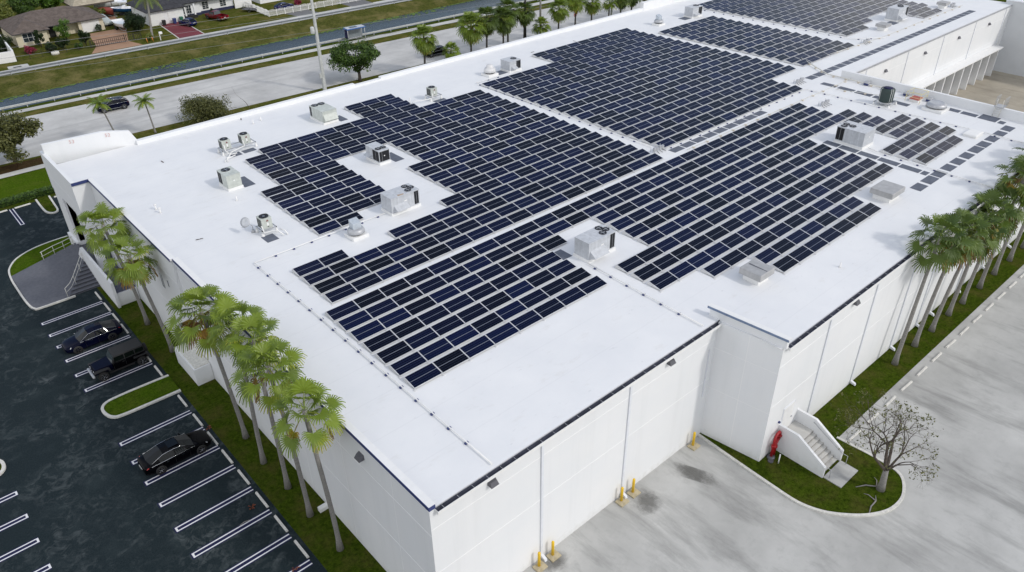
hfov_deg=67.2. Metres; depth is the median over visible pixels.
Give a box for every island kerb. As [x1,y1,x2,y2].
[0,459,5,475]
[697,434,905,516]
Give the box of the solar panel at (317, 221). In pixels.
[302,213,331,229]
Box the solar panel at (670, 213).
[658,206,683,221]
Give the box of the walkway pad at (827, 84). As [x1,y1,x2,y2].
[821,82,837,87]
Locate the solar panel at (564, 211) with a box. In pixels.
[551,204,576,220]
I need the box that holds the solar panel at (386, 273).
[375,262,406,282]
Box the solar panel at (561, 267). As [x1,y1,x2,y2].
[547,259,576,278]
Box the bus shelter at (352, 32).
[343,25,365,40]
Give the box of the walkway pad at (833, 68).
[827,66,838,69]
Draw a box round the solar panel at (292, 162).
[280,157,304,167]
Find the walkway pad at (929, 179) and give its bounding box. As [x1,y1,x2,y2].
[921,175,939,184]
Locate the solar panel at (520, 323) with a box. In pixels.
[509,309,542,333]
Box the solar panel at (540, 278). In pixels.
[525,269,555,289]
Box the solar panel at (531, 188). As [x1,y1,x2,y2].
[519,182,543,196]
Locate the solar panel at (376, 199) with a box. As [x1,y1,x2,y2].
[369,194,380,205]
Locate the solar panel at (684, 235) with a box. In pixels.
[672,227,697,245]
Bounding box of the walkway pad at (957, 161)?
[950,158,965,164]
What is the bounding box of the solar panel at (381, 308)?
[364,298,398,320]
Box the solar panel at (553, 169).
[542,164,565,176]
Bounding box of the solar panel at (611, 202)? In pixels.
[600,195,624,210]
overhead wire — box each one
[0,3,495,76]
[1,1,387,58]
[3,0,348,48]
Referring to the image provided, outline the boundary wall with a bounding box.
[0,35,16,63]
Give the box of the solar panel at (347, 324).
[336,310,372,333]
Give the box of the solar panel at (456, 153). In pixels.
[445,148,466,158]
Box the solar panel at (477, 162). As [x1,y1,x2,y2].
[464,157,487,168]
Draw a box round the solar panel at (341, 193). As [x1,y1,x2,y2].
[329,187,355,199]
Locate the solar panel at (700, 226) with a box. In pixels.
[688,219,713,235]
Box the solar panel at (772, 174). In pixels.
[762,168,783,181]
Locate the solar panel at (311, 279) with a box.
[302,267,335,287]
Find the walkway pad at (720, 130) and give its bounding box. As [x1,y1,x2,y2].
[713,127,727,132]
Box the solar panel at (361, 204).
[347,198,374,211]
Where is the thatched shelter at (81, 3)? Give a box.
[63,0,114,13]
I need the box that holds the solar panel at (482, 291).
[466,282,497,303]
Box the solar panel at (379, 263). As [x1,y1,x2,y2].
[364,255,394,273]
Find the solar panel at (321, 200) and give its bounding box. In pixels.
[308,194,334,207]
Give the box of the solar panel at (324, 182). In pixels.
[312,176,337,188]
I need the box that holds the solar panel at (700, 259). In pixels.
[686,251,713,270]
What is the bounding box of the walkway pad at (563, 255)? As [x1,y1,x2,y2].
[554,249,571,259]
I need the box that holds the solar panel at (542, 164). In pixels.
[531,159,553,171]
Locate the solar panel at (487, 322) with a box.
[470,312,503,336]
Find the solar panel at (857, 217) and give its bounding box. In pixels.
[845,210,868,226]
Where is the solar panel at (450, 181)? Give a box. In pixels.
[437,175,462,188]
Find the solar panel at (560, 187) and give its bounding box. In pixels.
[548,181,573,194]
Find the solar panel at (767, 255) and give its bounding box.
[751,247,780,263]
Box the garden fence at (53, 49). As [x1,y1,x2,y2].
[15,42,90,60]
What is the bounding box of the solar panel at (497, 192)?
[489,184,514,197]
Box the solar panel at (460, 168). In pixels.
[446,163,470,174]
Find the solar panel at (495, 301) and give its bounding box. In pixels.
[480,291,512,312]
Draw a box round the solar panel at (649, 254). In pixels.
[636,245,663,264]
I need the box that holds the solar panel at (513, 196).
[501,189,526,203]
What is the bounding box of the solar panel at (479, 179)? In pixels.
[467,173,491,186]
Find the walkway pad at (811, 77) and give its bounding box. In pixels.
[806,75,817,79]
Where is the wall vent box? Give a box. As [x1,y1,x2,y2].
[317,502,327,512]
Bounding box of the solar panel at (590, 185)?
[578,179,601,193]
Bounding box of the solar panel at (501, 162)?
[492,156,514,167]
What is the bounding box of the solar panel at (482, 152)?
[471,147,493,157]
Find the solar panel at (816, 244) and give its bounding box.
[803,236,828,254]
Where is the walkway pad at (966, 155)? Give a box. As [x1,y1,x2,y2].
[959,152,974,158]
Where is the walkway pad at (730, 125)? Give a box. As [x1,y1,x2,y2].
[723,123,737,128]
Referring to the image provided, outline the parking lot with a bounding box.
[0,196,327,571]
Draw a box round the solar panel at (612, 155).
[602,150,623,161]
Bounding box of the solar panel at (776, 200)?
[765,193,788,208]
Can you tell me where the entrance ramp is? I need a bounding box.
[11,243,80,309]
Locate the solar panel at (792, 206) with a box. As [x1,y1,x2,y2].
[781,199,804,215]
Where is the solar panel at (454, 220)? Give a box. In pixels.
[442,212,469,228]
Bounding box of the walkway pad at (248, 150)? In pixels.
[242,148,255,152]
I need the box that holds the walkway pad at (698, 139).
[691,136,706,142]
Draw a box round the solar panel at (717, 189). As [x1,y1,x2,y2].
[705,183,728,197]
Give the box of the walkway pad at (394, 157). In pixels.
[390,152,403,161]
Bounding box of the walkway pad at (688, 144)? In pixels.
[680,141,695,147]
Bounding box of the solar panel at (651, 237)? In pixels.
[637,229,665,246]
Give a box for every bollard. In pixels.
[532,552,547,571]
[546,541,560,562]
[615,487,628,506]
[627,478,640,498]
[687,432,699,450]
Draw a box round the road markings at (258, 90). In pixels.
[24,6,628,143]
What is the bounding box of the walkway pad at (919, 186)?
[910,183,927,190]
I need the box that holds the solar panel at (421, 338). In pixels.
[404,327,439,352]
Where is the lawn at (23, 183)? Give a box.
[0,168,51,198]
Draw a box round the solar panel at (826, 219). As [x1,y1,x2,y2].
[814,212,838,228]
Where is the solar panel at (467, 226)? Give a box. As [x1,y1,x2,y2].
[454,219,481,234]
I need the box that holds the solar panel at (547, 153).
[536,148,558,158]
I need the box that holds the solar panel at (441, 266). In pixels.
[427,257,457,276]
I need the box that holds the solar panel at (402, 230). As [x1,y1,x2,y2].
[387,222,416,238]
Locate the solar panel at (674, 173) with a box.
[663,167,685,180]
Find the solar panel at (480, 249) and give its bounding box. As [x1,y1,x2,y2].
[471,238,500,256]
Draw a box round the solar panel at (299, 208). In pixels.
[285,201,313,216]
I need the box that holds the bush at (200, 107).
[176,93,235,124]
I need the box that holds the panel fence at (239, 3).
[234,0,251,7]
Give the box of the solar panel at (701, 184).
[691,178,713,191]
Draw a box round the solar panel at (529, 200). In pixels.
[512,195,538,209]
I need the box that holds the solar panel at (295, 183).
[282,178,308,189]
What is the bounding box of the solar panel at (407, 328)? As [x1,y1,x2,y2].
[390,317,425,341]
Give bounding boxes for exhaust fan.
[344,217,368,241]
[481,64,498,77]
[652,14,664,25]
[921,100,949,113]
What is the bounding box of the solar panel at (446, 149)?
[434,144,457,154]
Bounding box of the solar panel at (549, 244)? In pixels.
[539,235,566,252]
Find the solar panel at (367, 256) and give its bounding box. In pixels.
[353,247,383,265]
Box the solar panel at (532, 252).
[519,244,547,262]
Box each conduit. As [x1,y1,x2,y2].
[254,213,492,463]
[476,75,650,146]
[587,263,703,325]
[666,89,1023,148]
[702,9,885,39]
[868,147,992,187]
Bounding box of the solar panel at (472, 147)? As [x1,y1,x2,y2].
[462,142,483,152]
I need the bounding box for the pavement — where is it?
[2,0,553,115]
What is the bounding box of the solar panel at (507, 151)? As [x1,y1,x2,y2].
[498,145,520,156]
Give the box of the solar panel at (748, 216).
[736,209,760,225]
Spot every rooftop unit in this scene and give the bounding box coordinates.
[216,166,243,191]
[309,102,338,124]
[364,141,390,165]
[380,183,420,216]
[500,56,521,72]
[573,224,615,262]
[683,4,702,18]
[833,120,875,149]
[884,4,908,21]
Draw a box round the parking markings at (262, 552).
[0,209,312,571]
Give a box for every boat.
[93,0,126,7]
[98,7,117,16]
[111,0,131,15]
[111,18,126,30]
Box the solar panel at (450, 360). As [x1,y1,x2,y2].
[432,348,469,375]
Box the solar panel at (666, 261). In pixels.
[651,253,679,272]
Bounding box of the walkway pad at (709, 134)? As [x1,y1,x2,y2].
[702,132,716,137]
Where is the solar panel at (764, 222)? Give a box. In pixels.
[751,215,776,232]
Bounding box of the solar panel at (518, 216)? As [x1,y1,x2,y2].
[506,209,532,225]
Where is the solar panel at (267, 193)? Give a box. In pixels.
[260,185,287,198]
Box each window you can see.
[21,32,34,42]
[114,354,124,361]
[124,350,133,357]
[134,347,143,353]
[182,5,191,13]
[201,1,208,9]
[219,0,226,6]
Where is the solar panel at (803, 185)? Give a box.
[792,179,814,193]
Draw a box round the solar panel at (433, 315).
[416,305,450,327]
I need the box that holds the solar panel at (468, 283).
[453,274,484,294]
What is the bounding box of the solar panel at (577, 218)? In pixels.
[564,211,590,227]
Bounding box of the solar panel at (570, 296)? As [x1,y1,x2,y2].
[555,286,586,308]
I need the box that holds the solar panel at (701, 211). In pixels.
[689,204,713,220]
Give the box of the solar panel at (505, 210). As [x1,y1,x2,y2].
[493,203,519,217]
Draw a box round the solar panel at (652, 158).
[641,153,663,165]
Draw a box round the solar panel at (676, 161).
[665,156,687,168]
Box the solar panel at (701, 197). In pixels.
[690,191,713,205]
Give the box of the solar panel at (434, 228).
[421,220,449,236]
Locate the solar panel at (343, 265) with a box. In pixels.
[328,257,359,275]
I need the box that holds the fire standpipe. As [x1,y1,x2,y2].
[766,430,781,462]
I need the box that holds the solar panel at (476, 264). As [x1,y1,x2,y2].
[462,255,492,274]
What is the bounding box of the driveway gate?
[89,34,125,47]
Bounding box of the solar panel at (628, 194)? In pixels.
[616,188,640,202]
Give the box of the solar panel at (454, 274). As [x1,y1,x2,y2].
[439,265,470,285]
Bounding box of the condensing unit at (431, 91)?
[409,85,441,103]
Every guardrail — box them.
[0,0,408,74]
[0,0,532,109]
[322,5,547,43]
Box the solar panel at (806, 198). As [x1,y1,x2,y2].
[795,192,817,207]
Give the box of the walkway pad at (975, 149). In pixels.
[967,146,984,152]
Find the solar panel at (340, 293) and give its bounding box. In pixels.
[323,283,357,305]
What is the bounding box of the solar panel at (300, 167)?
[287,161,312,172]
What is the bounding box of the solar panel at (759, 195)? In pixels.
[749,188,772,202]
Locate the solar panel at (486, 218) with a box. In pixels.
[474,211,500,226]
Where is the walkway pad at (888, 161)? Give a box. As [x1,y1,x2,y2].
[878,157,900,165]
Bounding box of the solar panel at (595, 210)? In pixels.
[582,203,607,218]
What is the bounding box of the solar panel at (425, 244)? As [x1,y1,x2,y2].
[411,236,439,253]
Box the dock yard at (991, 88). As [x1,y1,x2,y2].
[949,70,1023,111]
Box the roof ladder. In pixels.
[991,94,1010,117]
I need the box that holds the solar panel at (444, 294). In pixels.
[428,284,460,305]
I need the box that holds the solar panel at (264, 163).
[252,158,276,170]
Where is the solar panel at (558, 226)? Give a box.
[545,219,571,235]
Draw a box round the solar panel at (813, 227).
[800,220,824,237]
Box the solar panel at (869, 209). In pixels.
[858,202,881,218]
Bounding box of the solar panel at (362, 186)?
[350,180,375,192]
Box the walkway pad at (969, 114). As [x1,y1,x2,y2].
[961,111,977,116]
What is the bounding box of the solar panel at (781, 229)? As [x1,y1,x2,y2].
[768,222,793,239]
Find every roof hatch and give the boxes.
[905,88,928,102]
[962,129,983,138]
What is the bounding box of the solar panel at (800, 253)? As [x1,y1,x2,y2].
[787,245,814,264]
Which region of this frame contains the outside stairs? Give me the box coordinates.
[776,408,857,487]
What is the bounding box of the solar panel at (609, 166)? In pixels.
[598,161,620,173]
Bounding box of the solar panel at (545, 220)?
[532,212,558,228]
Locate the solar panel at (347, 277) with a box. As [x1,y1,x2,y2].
[339,265,371,284]
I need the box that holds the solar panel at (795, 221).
[783,214,807,230]
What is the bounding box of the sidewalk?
[0,161,67,178]
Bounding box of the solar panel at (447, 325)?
[430,314,464,338]
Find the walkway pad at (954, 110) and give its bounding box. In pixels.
[949,108,960,112]
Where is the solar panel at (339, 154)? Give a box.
[327,149,350,159]
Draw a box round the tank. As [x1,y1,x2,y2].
[872,86,896,108]
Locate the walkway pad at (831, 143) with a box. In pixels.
[823,140,840,146]
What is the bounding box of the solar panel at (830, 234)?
[817,227,842,244]
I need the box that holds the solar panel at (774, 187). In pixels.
[763,180,786,194]
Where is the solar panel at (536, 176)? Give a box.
[525,170,548,183]
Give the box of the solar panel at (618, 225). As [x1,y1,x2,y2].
[608,216,635,232]
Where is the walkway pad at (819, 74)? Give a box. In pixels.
[813,72,824,76]
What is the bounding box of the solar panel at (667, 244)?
[654,236,681,254]
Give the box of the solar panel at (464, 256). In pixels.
[450,248,479,266]
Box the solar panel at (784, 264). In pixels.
[770,255,799,274]
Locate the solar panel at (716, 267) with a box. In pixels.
[700,259,730,278]
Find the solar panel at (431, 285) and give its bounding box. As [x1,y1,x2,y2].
[415,276,447,296]
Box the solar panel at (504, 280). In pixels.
[489,271,520,291]
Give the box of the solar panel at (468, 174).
[457,168,480,180]
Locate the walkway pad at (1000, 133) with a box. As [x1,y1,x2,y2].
[993,130,1006,136]
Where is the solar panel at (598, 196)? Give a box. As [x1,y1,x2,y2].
[586,189,611,204]
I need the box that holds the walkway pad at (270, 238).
[261,233,278,242]
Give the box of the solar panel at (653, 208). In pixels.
[643,200,668,215]
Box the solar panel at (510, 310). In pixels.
[494,300,527,322]
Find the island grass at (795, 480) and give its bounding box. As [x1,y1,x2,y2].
[699,433,901,513]
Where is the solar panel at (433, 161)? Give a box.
[427,154,450,165]
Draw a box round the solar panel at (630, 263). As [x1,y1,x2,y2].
[615,255,645,274]
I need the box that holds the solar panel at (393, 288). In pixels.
[378,278,410,298]
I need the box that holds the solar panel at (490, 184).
[478,178,502,192]
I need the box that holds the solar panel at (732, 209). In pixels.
[720,203,743,218]
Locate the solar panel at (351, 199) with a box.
[338,192,365,205]
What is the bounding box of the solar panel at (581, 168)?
[570,162,593,174]
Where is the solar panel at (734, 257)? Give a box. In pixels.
[720,249,747,268]
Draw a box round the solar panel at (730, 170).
[720,164,741,177]
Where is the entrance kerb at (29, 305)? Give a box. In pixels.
[8,236,75,309]
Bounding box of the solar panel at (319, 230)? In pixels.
[312,220,341,236]
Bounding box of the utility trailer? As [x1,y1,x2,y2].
[239,5,259,12]
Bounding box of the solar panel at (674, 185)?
[662,179,685,193]
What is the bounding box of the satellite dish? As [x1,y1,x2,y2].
[240,217,254,232]
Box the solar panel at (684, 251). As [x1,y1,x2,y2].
[670,243,696,262]
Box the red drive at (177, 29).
[162,22,202,37]
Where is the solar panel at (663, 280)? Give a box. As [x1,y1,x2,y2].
[647,271,678,291]
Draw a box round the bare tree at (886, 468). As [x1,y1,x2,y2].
[830,388,939,491]
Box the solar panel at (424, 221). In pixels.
[410,214,437,230]
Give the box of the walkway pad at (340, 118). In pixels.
[338,115,347,120]
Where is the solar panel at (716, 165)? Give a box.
[706,160,727,172]
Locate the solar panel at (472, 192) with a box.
[459,185,484,199]
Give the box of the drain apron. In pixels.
[8,64,28,68]
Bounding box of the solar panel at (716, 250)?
[703,241,729,260]
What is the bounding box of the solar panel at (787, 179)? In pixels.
[777,174,798,187]
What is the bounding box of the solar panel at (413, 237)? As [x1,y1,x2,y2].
[399,229,427,245]
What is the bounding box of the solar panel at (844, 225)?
[832,218,855,235]
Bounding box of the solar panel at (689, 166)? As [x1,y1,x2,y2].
[678,161,700,173]
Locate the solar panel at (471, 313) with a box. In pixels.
[456,302,489,325]
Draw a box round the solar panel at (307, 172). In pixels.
[295,166,320,177]
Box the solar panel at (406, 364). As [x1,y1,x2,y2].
[388,351,427,378]
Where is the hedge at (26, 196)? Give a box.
[0,185,54,207]
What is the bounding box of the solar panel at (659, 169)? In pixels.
[650,162,672,175]
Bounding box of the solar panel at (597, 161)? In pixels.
[586,156,608,168]
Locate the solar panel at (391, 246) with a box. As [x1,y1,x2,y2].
[376,238,406,255]
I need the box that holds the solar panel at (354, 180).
[341,174,366,186]
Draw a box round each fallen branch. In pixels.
[856,477,876,486]
[864,493,876,512]
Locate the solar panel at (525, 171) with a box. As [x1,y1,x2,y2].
[513,165,537,176]
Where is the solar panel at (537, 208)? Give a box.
[525,201,550,216]
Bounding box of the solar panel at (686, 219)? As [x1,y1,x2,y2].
[673,212,697,228]
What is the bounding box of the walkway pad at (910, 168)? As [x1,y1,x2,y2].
[898,164,921,172]
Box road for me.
[0,0,642,164]
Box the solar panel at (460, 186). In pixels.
[447,180,473,193]
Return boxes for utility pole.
[310,0,326,89]
[524,0,525,37]
[539,0,540,33]
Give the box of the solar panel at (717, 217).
[704,210,729,227]
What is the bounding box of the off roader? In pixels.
[87,338,149,380]
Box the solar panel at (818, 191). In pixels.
[808,185,830,199]
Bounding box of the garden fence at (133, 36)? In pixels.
[125,33,141,40]
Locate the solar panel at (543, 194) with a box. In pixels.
[531,188,555,202]
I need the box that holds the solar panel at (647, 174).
[635,169,658,182]
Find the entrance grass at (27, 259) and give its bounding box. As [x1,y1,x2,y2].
[10,236,71,275]
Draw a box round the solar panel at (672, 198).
[660,192,684,207]
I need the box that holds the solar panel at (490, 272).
[475,263,505,283]
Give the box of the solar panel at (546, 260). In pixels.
[533,251,561,270]
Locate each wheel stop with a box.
[177,395,187,406]
[192,413,203,425]
[207,431,217,444]
[221,449,233,463]
[237,469,249,484]
[255,492,268,507]
[274,515,287,531]
[294,540,308,557]
[848,429,860,440]
[884,396,895,406]
[900,380,912,390]
[916,366,927,375]
[931,352,941,361]
[945,339,955,348]
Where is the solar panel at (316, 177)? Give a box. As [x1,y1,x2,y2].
[303,171,329,182]
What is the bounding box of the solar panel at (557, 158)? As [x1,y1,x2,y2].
[547,153,568,164]
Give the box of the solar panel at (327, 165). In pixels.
[316,160,339,171]
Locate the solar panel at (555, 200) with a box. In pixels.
[543,193,568,208]
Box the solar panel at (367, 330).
[349,319,385,344]
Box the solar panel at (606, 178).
[595,172,617,186]
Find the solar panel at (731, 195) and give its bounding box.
[719,189,743,203]
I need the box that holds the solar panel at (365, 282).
[350,273,382,293]
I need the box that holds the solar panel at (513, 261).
[498,253,526,272]
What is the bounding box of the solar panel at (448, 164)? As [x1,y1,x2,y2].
[437,159,459,169]
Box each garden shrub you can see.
[0,33,12,52]
[24,45,36,53]
[33,30,44,46]
[44,41,57,52]
[52,18,70,37]
[55,37,70,48]
[74,42,82,48]
[78,30,90,45]
[93,7,105,13]
[95,24,101,30]
[123,11,145,31]
[145,32,152,39]
[293,0,301,5]
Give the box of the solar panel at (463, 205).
[451,199,477,213]
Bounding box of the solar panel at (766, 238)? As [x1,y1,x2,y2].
[752,231,778,248]
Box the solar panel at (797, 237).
[785,229,810,246]
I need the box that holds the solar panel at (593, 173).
[582,167,605,180]
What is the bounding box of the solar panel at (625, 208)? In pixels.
[613,201,638,216]
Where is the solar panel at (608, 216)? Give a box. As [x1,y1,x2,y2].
[593,209,621,225]
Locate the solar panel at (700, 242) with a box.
[687,234,713,252]
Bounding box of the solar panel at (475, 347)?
[459,335,494,360]
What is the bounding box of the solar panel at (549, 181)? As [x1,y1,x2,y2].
[537,175,560,188]
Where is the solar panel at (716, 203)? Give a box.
[705,197,728,211]
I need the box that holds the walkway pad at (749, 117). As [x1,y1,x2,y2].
[743,115,757,119]
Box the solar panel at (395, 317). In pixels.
[377,307,411,330]
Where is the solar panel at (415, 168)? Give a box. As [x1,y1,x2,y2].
[407,160,432,173]
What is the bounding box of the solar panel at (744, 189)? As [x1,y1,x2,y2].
[735,182,756,196]
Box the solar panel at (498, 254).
[484,246,513,264]
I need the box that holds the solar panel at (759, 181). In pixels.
[748,175,770,189]
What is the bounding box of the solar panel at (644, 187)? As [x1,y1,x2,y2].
[633,181,656,194]
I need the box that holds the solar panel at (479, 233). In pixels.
[466,225,493,242]
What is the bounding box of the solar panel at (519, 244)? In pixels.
[505,237,533,254]
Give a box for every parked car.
[61,319,122,353]
[137,430,210,474]
[178,18,196,26]
[274,2,293,10]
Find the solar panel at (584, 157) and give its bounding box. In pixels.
[574,151,596,163]
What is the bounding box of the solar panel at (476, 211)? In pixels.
[462,204,488,219]
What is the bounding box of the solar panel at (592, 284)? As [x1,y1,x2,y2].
[577,275,607,296]
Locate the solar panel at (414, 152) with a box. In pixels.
[407,145,430,157]
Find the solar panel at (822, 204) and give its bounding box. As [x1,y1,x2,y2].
[811,198,833,213]
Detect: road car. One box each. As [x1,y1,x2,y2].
[97,96,129,112]
[423,45,444,57]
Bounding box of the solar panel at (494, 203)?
[482,197,507,211]
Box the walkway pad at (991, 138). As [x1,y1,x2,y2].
[984,135,999,141]
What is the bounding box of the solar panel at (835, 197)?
[824,190,846,205]
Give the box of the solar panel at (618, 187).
[603,182,627,196]
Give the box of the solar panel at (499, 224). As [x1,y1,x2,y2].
[486,217,513,233]
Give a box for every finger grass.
[37,196,56,211]
[104,376,178,414]
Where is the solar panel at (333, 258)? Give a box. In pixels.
[318,249,348,267]
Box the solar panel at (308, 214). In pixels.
[294,207,322,223]
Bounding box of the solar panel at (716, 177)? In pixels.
[705,171,727,184]
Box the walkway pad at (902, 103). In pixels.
[892,101,910,106]
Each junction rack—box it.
[650,144,665,153]
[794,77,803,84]
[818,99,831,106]
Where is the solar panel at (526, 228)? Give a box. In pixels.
[512,221,540,237]
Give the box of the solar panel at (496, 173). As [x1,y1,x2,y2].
[485,167,509,179]
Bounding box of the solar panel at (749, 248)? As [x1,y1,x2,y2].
[737,240,762,258]
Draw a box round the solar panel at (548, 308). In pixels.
[533,298,565,320]
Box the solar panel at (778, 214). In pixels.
[767,207,790,223]
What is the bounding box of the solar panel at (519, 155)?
[508,150,530,161]
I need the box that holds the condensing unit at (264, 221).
[255,213,287,236]
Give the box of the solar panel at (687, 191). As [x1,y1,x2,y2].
[676,185,698,199]
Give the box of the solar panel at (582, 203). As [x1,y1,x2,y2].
[569,197,594,212]
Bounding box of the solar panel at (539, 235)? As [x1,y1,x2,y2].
[525,228,553,244]
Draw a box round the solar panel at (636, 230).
[622,222,650,239]
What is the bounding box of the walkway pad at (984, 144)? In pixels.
[976,141,991,147]
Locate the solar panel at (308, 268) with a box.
[292,259,324,278]
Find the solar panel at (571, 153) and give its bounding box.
[563,147,584,158]
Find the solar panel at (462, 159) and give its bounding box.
[454,153,477,163]
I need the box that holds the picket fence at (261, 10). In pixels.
[244,0,356,16]
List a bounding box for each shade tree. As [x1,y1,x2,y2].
[0,1,14,30]
[0,109,43,163]
[5,0,39,15]
[37,0,63,8]
[326,38,380,81]
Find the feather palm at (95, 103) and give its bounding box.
[86,94,113,129]
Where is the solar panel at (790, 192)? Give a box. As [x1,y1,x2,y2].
[779,186,801,200]
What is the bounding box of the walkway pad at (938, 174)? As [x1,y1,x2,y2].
[930,170,946,177]
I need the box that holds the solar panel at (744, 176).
[734,170,756,183]
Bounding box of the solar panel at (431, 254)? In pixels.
[422,243,452,261]
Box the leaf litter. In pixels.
[0,157,43,174]
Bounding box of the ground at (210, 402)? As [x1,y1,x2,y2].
[0,0,1023,571]
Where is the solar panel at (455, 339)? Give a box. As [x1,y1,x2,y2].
[444,324,479,349]
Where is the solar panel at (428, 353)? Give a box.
[418,337,453,363]
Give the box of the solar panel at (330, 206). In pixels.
[317,200,343,213]
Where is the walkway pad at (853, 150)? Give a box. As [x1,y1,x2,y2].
[838,145,859,152]
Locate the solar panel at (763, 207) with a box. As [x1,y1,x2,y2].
[750,201,774,216]
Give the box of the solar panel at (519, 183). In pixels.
[507,177,531,190]
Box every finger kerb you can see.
[35,195,58,213]
[101,374,180,418]
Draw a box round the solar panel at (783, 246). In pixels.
[770,238,795,256]
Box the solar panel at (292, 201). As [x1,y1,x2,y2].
[276,195,304,210]
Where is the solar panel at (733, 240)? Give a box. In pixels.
[720,232,746,250]
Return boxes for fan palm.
[73,201,150,324]
[97,235,174,352]
[162,284,249,438]
[206,296,272,464]
[224,311,291,489]
[228,338,313,517]
[269,376,345,551]
[409,24,438,63]
[441,41,460,57]
[455,11,487,51]
[476,6,500,47]
[491,7,517,43]
[495,0,521,41]
[515,2,536,37]
[531,17,551,33]
[546,0,570,28]
[566,0,586,24]
[582,0,602,20]
[601,0,618,15]
[614,0,630,12]
[629,0,642,9]
[891,213,977,365]
[911,207,992,346]
[928,212,1009,331]
[945,188,1018,315]
[959,183,1023,303]
[976,155,1023,288]
[991,147,1023,274]
[1006,223,1023,261]
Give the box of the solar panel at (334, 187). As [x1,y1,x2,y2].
[320,181,346,193]
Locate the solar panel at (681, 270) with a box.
[668,261,696,280]
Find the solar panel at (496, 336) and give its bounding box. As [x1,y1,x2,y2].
[485,322,519,346]
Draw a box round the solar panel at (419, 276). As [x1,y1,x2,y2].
[403,267,434,287]
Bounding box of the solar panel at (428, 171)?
[417,165,442,178]
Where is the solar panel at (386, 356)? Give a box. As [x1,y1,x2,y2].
[375,340,412,366]
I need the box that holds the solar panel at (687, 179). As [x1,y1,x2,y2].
[677,173,699,186]
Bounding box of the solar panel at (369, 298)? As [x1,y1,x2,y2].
[353,289,386,310]
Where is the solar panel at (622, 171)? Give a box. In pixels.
[611,165,633,179]
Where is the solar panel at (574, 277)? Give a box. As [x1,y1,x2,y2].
[561,267,591,287]
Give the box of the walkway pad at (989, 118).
[978,114,1000,121]
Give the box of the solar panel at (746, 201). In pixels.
[734,195,758,210]
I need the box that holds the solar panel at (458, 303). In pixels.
[442,293,474,315]
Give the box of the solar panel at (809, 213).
[797,205,820,221]
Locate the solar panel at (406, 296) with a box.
[390,287,423,308]
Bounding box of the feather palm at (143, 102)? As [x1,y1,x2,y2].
[131,93,156,132]
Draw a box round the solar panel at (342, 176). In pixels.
[333,169,357,181]
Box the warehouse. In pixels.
[39,0,1023,571]
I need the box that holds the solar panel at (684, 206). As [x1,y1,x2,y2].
[674,198,698,213]
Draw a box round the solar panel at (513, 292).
[503,280,534,301]
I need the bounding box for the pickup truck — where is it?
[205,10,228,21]
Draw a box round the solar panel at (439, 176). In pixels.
[427,170,452,183]
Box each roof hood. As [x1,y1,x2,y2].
[739,259,774,285]
[869,180,904,202]
[875,21,891,30]
[936,0,950,8]
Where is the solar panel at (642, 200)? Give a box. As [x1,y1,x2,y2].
[630,194,654,208]
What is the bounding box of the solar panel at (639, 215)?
[627,208,652,223]
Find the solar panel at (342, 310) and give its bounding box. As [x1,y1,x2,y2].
[325,300,359,323]
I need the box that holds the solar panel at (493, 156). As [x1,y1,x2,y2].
[482,151,504,162]
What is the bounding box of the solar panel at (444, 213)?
[431,206,457,221]
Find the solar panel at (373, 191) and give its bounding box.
[359,185,385,197]
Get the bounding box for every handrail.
[40,236,73,259]
[64,253,83,295]
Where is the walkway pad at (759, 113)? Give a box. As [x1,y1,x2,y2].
[753,110,766,115]
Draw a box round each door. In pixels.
[48,27,55,36]
[81,19,99,31]
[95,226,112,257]
[150,13,163,25]
[167,10,180,22]
[780,399,795,426]
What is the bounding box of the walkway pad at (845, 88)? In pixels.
[838,86,854,91]
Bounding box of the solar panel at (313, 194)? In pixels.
[299,188,325,201]
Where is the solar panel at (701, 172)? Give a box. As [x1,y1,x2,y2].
[691,166,714,179]
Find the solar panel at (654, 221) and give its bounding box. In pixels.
[641,214,667,230]
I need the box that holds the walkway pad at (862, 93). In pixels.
[854,91,872,96]
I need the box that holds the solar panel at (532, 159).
[519,154,542,165]
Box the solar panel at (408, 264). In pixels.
[399,253,429,271]
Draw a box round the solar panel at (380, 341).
[361,329,398,355]
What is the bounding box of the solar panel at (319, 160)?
[308,155,331,166]
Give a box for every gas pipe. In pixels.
[687,80,846,149]
[801,58,881,87]
[828,5,961,54]
[836,89,904,98]
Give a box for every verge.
[0,61,434,169]
[14,0,577,116]
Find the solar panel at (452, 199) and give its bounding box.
[439,193,465,207]
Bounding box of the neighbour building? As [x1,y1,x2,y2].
[993,0,1023,76]
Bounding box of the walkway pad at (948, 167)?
[940,164,956,170]
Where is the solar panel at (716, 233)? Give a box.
[704,225,729,243]
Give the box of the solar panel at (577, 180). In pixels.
[565,174,589,187]
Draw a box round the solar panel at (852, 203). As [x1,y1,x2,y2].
[841,196,863,211]
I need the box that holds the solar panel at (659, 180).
[648,174,671,187]
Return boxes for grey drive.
[287,10,316,15]
[336,0,372,6]
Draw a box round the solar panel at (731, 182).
[720,176,742,190]
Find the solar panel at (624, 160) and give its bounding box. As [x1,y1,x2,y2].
[613,155,635,166]
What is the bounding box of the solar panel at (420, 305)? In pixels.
[403,295,436,317]
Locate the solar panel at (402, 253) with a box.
[387,245,417,263]
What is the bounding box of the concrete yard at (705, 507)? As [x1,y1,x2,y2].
[523,265,1023,571]
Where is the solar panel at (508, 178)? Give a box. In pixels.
[496,172,520,184]
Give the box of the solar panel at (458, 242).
[445,234,473,252]
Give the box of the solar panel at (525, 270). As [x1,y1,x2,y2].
[511,261,540,280]
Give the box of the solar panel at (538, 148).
[525,144,546,155]
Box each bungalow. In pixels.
[0,6,105,47]
[125,0,234,25]
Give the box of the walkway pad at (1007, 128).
[1001,125,1014,131]
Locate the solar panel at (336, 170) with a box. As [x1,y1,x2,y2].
[324,165,348,175]

